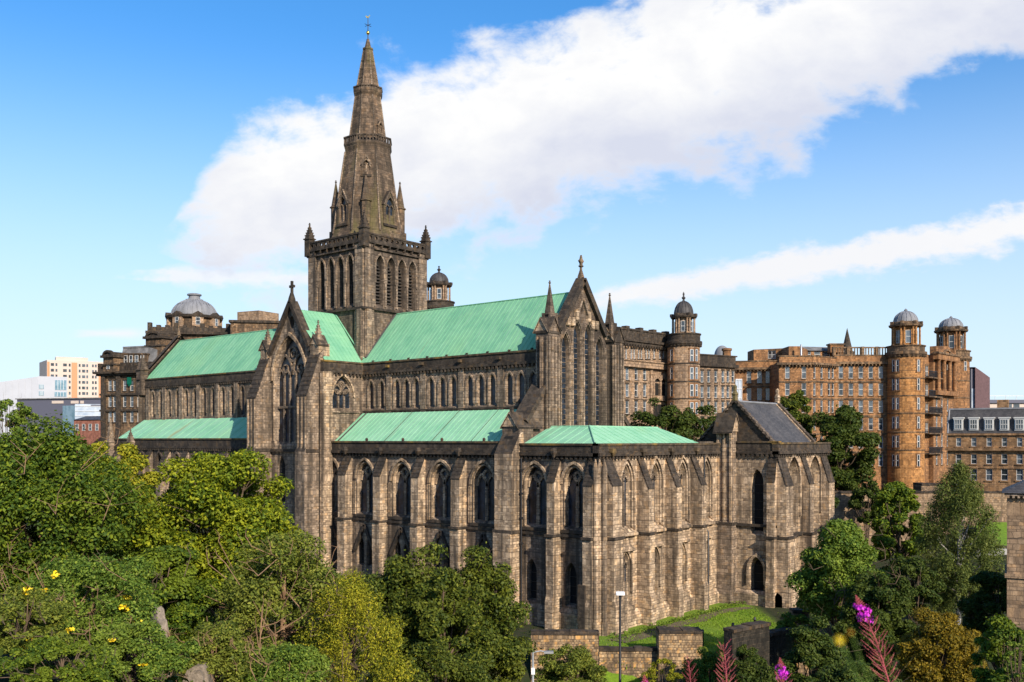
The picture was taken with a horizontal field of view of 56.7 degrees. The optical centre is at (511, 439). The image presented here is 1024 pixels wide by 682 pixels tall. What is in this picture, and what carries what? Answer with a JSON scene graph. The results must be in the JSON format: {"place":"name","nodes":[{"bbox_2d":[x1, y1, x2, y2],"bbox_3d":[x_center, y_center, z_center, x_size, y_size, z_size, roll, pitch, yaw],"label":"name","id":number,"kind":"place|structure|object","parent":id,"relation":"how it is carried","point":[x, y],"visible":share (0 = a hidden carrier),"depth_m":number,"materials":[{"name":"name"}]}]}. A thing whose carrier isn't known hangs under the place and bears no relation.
{"place":"outdoors","nodes":[
{"label":"outdoors","id":0,"kind":"place"},
{"bbox_2d":[0,507,1006,681],"bbox_3d":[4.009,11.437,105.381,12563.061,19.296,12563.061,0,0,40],"label":"ground","id":1,"kind":"structure","parent":0,"point":[771,613],"depth_m":90.88,"materials":[{"name":"green plant"}]},
{"bbox_2d":[0,394,38,537],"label":"broadleaf tree","id":2,"kind":"object","parent":1,"relation":"on","point":[13,416],"visible":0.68,"depth_m":52.03,"materials":[{"name":"green plant"}]},
{"bbox_2d":[0,376,66,434],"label":"office building","id":3,"kind":"structure","parent":1,"relation":"on","point":[44,387],"depth_m":316.91,"materials":[{"name":"grey"}]},
{"bbox_2d":[0,583,73,659],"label":"flowering shrub","id":4,"kind":"object","parent":1,"relation":"on","point":[38,613],"visible":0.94,"depth_m":20.79,"materials":[{"name":"green plant"}]},
{"bbox_2d":[15,397,100,440],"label":"dark clad building","id":5,"kind":"structure","parent":1,"relation":"on","point":[43,407],"depth_m":262.25,"materials":[{"name":"grey"}]},
{"bbox_2d":[0,633,117,681],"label":"shrub","id":6,"kind":"object","parent":1,"relation":"on","point":[49,648],"visible":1,"depth_m":18.72,"materials":[{"name":"green plant"}]},
{"bbox_2d":[39,357,102,397],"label":"tower block","id":7,"kind":"structure","parent":1,"relation":"on","point":[83,381],"depth_m":431.08,"materials":[{"name":"white concrete"}]},
{"bbox_2d":[51,363,96,397],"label":"window","id":8,"kind":"structure","parent":7,"relation":"in","point":[52,364],"depth_m":431.74,"materials":[{"name":"white glass"}]},
{"bbox_2d":[0,410,161,658],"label":"broadleaf tree","id":9,"kind":"object","parent":1,"relation":"on","point":[37,473],"visible":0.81,"depth_m":44.72,"materials":[{"name":"green plant"}]},
{"bbox_2d":[0,550,162,665],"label":"flowering shrub","id":10,"kind":"object","parent":1,"relation":"on","point":[103,574],"visible":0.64,"depth_m":24.50,"materials":[{"name":"green plant"}]},
{"bbox_2d":[63,404,100,462],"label":"glass building","id":11,"kind":"structure","parent":1,"relation":"on","point":[71,413],"depth_m":248.07,"materials":[{"name":"grey"}]},
{"bbox_2d":[74,416,100,461],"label":"brick building","id":12,"kind":"structure","parent":1,"relation":"on","point":[92,426],"depth_m":226.52,"materials":[{"name":"brick"}]},
{"bbox_2d":[84,439,164,598],"bbox_3d":[-24.154,9.290,58.227,5.670,18.713,5.410,0,0,-11],"label":"broadleaf tree","id":13,"kind":"object","parent":1,"relation":"on","point":[137,463],"visible":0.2,"depth_m":57.44,"materials":[{"name":"green plant"}]},
{"bbox_2d":[62,618,201,681],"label":"flowering shrub","id":14,"kind":"object","parent":1,"relation":"on","point":[123,641],"visible":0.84,"depth_m":21.61,"materials":[{"name":"green plant"}]},
{"bbox_2d":[146,606,169,675],"bbox_3d":[-11.150,8.180,29.970,1.100,5.800,0.280,0,0,37],"label":"headstone","id":15,"kind":"object","parent":1,"relation":"on","point":[160,619],"visible":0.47,"depth_m":29.88,"materials":[{"name":"grey stone"}]},
{"bbox_2d":[96,542,223,656],"bbox_3d":[-14.895,7.275,40.030,5.023,6.485,5.500,0,0,40],"label":"broadleaf tree","id":16,"kind":"object","parent":1,"relation":"on","point":[180,591],"visible":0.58,"depth_m":39.15,"materials":[{"name":"green plant"}]},
{"bbox_2d":[92,293,278,456],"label":"hospital building","id":17,"kind":"structure","parent":1,"relation":"on","point":[195,315],"depth_m":195.25,"materials":[{"name":"stone"}]},
{"bbox_2d":[183,662,212,681],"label":"boulder","id":18,"kind":"object","parent":1,"relation":"on","point":[198,672],"visible":0.9,"depth_m":25.90,"materials":[{"name":"grey stone"}]},
{"bbox_2d":[165,618,258,681],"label":"shrub","id":19,"kind":"object","parent":1,"relation":"on","point":[228,658],"visible":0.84,"depth_m":26.51,"materials":[{"name":"green plant"}]},
{"bbox_2d":[124,443,307,678],"bbox_3d":[-16.162,8.009,51.947,10.227,15.611,10.108,0,0,40],"label":"sycamore tree","id":20,"kind":"object","parent":1,"relation":"on","point":[199,495],"visible":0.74,"depth_m":49.58,"materials":[{"name":"green plant"}]},
{"bbox_2d":[221,636,345,681],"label":"shrub","id":21,"kind":"object","parent":1,"relation":"on","point":[286,660],"visible":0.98,"depth_m":27.56,"materials":[{"name":"green plant"}]},
{"bbox_2d":[206,529,377,681],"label":"broadleaf tree","id":22,"kind":"object","parent":1,"relation":"on","point":[250,594],"visible":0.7,"depth_m":37.72,"materials":[{"name":"green plant"}]},
{"bbox_2d":[294,559,418,681],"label":"young tree","id":23,"kind":"object","parent":1,"relation":"on","point":[349,598],"visible":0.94,"depth_m":34.33,"materials":[{"name":"green plant"}]},
{"bbox_2d":[351,539,458,679],"bbox_3d":[-5.481,10.278,48.079,7.346,10.490,7.480,0,0,7],"label":"yew tree","id":24,"kind":"object","parent":1,"relation":"on","point":[399,577],"visible":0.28,"depth_m":46.84,"materials":[{"name":"green plant"}]},
{"bbox_2d":[361,637,493,681],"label":"shrub","id":25,"kind":"object","parent":1,"relation":"on","point":[442,663],"visible":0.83,"depth_m":37.86,"materials":[{"name":"green plant"}]},
{"bbox_2d":[427,266,454,309],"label":"hospital building","id":26,"kind":"structure","parent":1,"relation":"on","point":[438,284],"depth_m":184.26,"materials":[{"name":"brown stone"}]},
{"bbox_2d":[394,567,505,681],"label":"yew tree","id":27,"kind":"object","parent":1,"relation":"on","point":[442,605],"visible":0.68,"depth_m":44.55,"materials":[{"name":"green plant"}]},
{"bbox_2d":[105,15,834,635],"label":"cathedral","id":28,"kind":"structure","parent":1,"relation":"on","point":[375,405],"depth_m":105.06,"materials":[{"name":"stone"}]},
{"bbox_2d":[424,541,541,681],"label":"yew tree","id":29,"kind":"object","parent":1,"relation":"on","point":[501,614],"visible":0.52,"depth_m":49.29,"materials":[{"name":"green plant"}]},
{"bbox_2d":[0,538,1006,681],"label":"undergrowth","id":30,"kind":"object","parent":1,"relation":"on","point":[172,678],"visible":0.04,"depth_m":27.93,"materials":[{"name":"green plant"}]},
{"bbox_2d":[531,650,552,681],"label":"street lamp","id":31,"kind":"object","parent":1,"relation":"on","point":[533,668],"visible":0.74,"depth_m":59.93,"materials":[{"name":"grey metal"}]},
{"bbox_2d":[531,629,598,681],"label":"rubble wall","id":32,"kind":"structure","parent":1,"relation":"on","point":[547,639],"depth_m":78.52,"materials":[{"name":"brown stone"}]},
{"bbox_2d":[531,643,607,681],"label":"shrub","id":33,"kind":"object","parent":1,"relation":"on","point":[577,665],"visible":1,"depth_m":61.52,"materials":[{"name":"green plant"}]},
{"bbox_2d":[616,592,624,681],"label":"street lamp","id":34,"kind":"object","parent":1,"relation":"on","point":[620,594],"visible":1,"depth_m":75.91,"materials":[{"name":"black metal"}]},
{"bbox_2d":[599,646,656,680],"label":"retaining wall","id":35,"kind":"structure","parent":1,"relation":"on","point":[641,658],"depth_m":79.10,"materials":[{"name":"brown stone"}]},
{"bbox_2d":[641,658,683,681],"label":"shrub","id":36,"kind":"object","parent":1,"relation":"on","point":[671,675],"visible":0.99,"depth_m":70.81,"materials":[{"name":"green plant"}]},
{"bbox_2d":[626,397,699,439],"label":"hedge shrub","id":37,"kind":"object","parent":1,"relation":"on","point":[678,423],"visible":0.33,"depth_m":138.12,"materials":[{"name":"green plant"}]},
{"bbox_2d":[610,601,746,651],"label":"weeds","id":38,"kind":"object","parent":1,"relation":"on","point":[677,619],"visible":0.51,"depth_m":93.34,"materials":[{"name":"green plant"}]},
{"bbox_2d":[656,626,702,681],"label":"stone pier","id":39,"kind":"structure","parent":1,"relation":"on","point":[675,645],"depth_m":78.19,"materials":[{"name":"beige stone"}]},
{"bbox_2d":[621,292,738,438],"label":"hospital building","id":40,"kind":"structure","parent":1,"relation":"on","point":[678,370],"depth_m":172.13,"materials":[{"name":"brown stone"}]},
{"bbox_2d":[682,655,696,681],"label":"fireweed","id":41,"kind":"object","parent":1,"relation":"on","point":[689,669],"visible":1,"depth_m":5.00,"materials":[{"name":"red"}]},
{"bbox_2d":[669,404,716,440],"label":"hedge shrub","id":42,"kind":"object","parent":1,"relation":"on","point":[705,423],"visible":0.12,"depth_m":141.30,"materials":[{"name":"green plant"}]},
{"bbox_2d":[680,646,723,681],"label":"shrub","id":43,"kind":"object","parent":1,"relation":"on","point":[703,665],"visible":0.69,"depth_m":73.00,"materials":[{"name":"green plant"}]},
{"bbox_2d":[599,604,820,680],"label":"grass","id":44,"kind":"structure","parent":1,"relation":"on","point":[714,626],"depth_m":91.62,"materials":[{"name":"green plant"}]},
{"bbox_2d":[715,639,736,681],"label":"fireweed","id":45,"kind":"object","parent":1,"relation":"on","point":[725,656],"visible":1,"depth_m":3.60,"materials":[{"name":"red"}]},
{"bbox_2d":[723,620,770,681],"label":"dark wall","id":46,"kind":"structure","parent":1,"relation":"on","point":[754,634],"depth_m":67.06,"materials":[{"name":"black stone"}]},
{"bbox_2d":[728,643,767,677],"bbox_3d":[15.884,17.137,63.603,2.331,6.836,2.509,0,0,-23],"label":"shrub","id":47,"kind":"object","parent":1,"relation":"on","point":[743,653],"visible":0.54,"depth_m":63.07,"materials":[{"name":"green plant"}]},
{"bbox_2d":[719,659,787,681],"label":"shrub","id":48,"kind":"object","parent":1,"relation":"on","point":[747,671],"visible":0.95,"depth_m":59.44,"materials":[{"name":"green plant"}]},
{"bbox_2d":[769,627,793,680],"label":"retaining wall","id":49,"kind":"structure","parent":1,"relation":"on","point":[780,640],"depth_m":71.87,"materials":[{"name":"black stone"}]},
{"bbox_2d":[775,658,792,681],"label":"fireweed","id":50,"kind":"object","parent":1,"relation":"on","point":[781,672],"visible":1,"depth_m":3.90,"materials":[{"name":"purple plant"}]},
{"bbox_2d":[775,612,811,672],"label":"shrub","id":51,"kind":"object","parent":1,"relation":"on","point":[787,621],"visible":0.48,"depth_m":73.55,"materials":[{"name":"green plant"}]},
{"bbox_2d":[780,389,814,434],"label":"broadleaf tree","id":52,"kind":"object","parent":1,"relation":"on","point":[793,403],"visible":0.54,"depth_m":149.97,"materials":[{"name":"green plant"}]},
{"bbox_2d":[789,607,809,676],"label":"stone pier","id":53,"kind":"structure","parent":1,"relation":"on","point":[796,611],"depth_m":74.01,"materials":[{"name":"grey stone"}]},
{"bbox_2d":[772,604,849,681],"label":"shrub","id":54,"kind":"object","parent":1,"relation":"on","point":[813,637],"visible":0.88,"depth_m":47.29,"materials":[{"name":"green plant"}]},
{"bbox_2d":[834,496,839,507],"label":"hedge shrub","id":55,"kind":"object","parent":1,"relation":"on","point":[836,500],"visible":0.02,"depth_m":119.55,"materials":[{"name":"green plant"}]},
{"bbox_2d":[807,403,881,490],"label":"broadleaf tree","id":56,"kind":"object","parent":1,"relation":"on","point":[842,427],"visible":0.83,"depth_m":142.08,"materials":[{"name":"green plant"}]},
{"bbox_2d":[833,636,859,681],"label":"ragwort","id":57,"kind":"object","parent":1,"relation":"on","point":[839,639],"visible":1,"depth_m":0.50,"materials":[{"name":"yellow plant"}]},
{"bbox_2d":[784,515,909,648],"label":"broadleaf tree","id":58,"kind":"object","parent":1,"relation":"on","point":[838,557],"visible":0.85,"depth_m":68.59,"materials":[{"name":"green plant"}]},
{"bbox_2d":[735,309,971,490],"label":"hospital building","id":59,"kind":"structure","parent":1,"relation":"on","point":[904,393],"depth_m":186.88,"materials":[{"name":"orange stone"}]},
{"bbox_2d":[848,630,868,681],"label":"ragwort","id":60,"kind":"object","parent":1,"relation":"on","point":[851,632],"visible":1,"depth_m":0.55,"materials":[{"name":"green plant"}]},
{"bbox_2d":[815,659,910,681],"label":"shrub","id":61,"kind":"object","parent":1,"relation":"on","point":[844,673],"visible":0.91,"depth_m":39.96,"materials":[{"name":"green plant"}]},
{"bbox_2d":[847,478,883,544],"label":"hedge shrub","id":62,"kind":"object","parent":1,"relation":"on","point":[868,489],"visible":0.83,"depth_m":127.61,"materials":[{"name":"green plant"}]},
{"bbox_2d":[829,571,918,680],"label":"broadleaf tree","id":63,"kind":"object","parent":1,"relation":"on","point":[874,594],"visible":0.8,"depth_m":63.07,"materials":[{"name":"green plant"}]},
{"bbox_2d":[853,595,899,681],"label":"fireweed","id":64,"kind":"object","parent":1,"relation":"on","point":[861,606],"visible":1,"depth_m":3.40,"materials":[{"name":"pink plant"}]},
{"bbox_2d":[868,481,926,587],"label":"broadleaf tree","id":65,"kind":"object","parent":1,"relation":"on","point":[896,506],"visible":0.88,"depth_m":103.23,"materials":[{"name":"green plant"}]},
{"bbox_2d":[885,555,946,624],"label":"shrub","id":66,"kind":"object","parent":1,"relation":"on","point":[925,592],"visible":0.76,"depth_m":81.11,"materials":[{"name":"green plant"}]},
{"bbox_2d":[834,491,1006,544],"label":"terrace wall","id":67,"kind":"structure","parent":1,"relation":"on","point":[997,500],"depth_m":132.01,"materials":[{"name":"stone"}]},
{"bbox_2d":[913,482,945,490],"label":"terrace wall","id":68,"kind":"structure","parent":1,"relation":"on","point":[919,486],"depth_m":141.04,"materials":[{"name":"stone"}]},
{"bbox_2d":[886,605,988,681],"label":"golden shrub","id":69,"kind":"object","parent":1,"relation":"on","point":[956,647],"visible":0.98,"depth_m":48.95,"materials":[{"name":"yellow plant"}]},
{"bbox_2d":[912,457,1005,624],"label":"birch tree","id":70,"kind":"object","parent":1,"relation":"on","point":[953,569],"visible":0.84,"depth_m":90.90,"materials":[{"name":"green plant"}]},
{"bbox_2d":[970,367,989,407],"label":"modern building","id":71,"kind":"structure","parent":1,"relation":"on","point":[979,389],"depth_m":218.30,"materials":[{"name":"brick"}]},
{"bbox_2d":[954,569,1006,670],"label":"broadleaf tree","id":72,"kind":"object","parent":1,"relation":"on","point":[977,607],"visible":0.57,"depth_m":67.75,"materials":[{"name":"green plant"}]},
{"bbox_2d":[945,400,1023,490],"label":"stone house","id":73,"kind":"structure","parent":1,"relation":"on","point":[987,444],"depth_m":147.01,"materials":[{"name":"brown stone"}]},
{"bbox_2d":[976,545,1006,555],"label":"garden wall","id":74,"kind":"structure","parent":1,"relation":"on","point":[1005,550],"depth_m":121.17,"materials":[{"name":"black stone"}]},
{"bbox_2d":[978,522,1006,545],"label":"lawn","id":75,"kind":"structure","parent":1,"relation":"on","point":[1002,526],"depth_m":127.42,"materials":[{"name":"green plant"}]},
{"bbox_2d":[970,613,1023,681],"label":"shrub","id":76,"kind":"object","parent":1,"relation":"on","point":[997,635],"visible":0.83,"depth_m":37.87,"materials":[{"name":"green plant"}]},
{"bbox_2d":[990,395,1023,407],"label":"flat roofed building","id":77,"kind":"structure","parent":1,"relation":"on","point":[1012,403],"depth_m":249.95,"materials":[{"name":"grey"}]},
{"bbox_2d":[1001,632,1023,681],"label":"shrub","id":78,"kind":"object","parent":1,"relation":"on","point":[1020,670],"visible":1,"depth_m":17.99,"materials":[{"name":"green plant"}]},
{"bbox_2d":[1002,480,1023,679],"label":"stone lodge","id":79,"kind":"structure","parent":1,"relation":"on","point":[1014,565],"depth_m":60.77,"materials":[{"name":"stone"}]},
{"bbox_2d":[0,0,1023,399],"label":"sky","id":80,"kind":"structure","parent":0,"point":[807,173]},
{"bbox_2d":[606,607,750,642],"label":"path","id":81,"kind":"structure","parent":0,"point":[646,634],"depth_m":92.55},
{"bbox_2d":[844,329,853,354],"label":"church spire","id":82,"kind":"structure","parent":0,"point":[847,341],"depth_m":319.01,"materials":[{"name":"black stone"}]}
]}

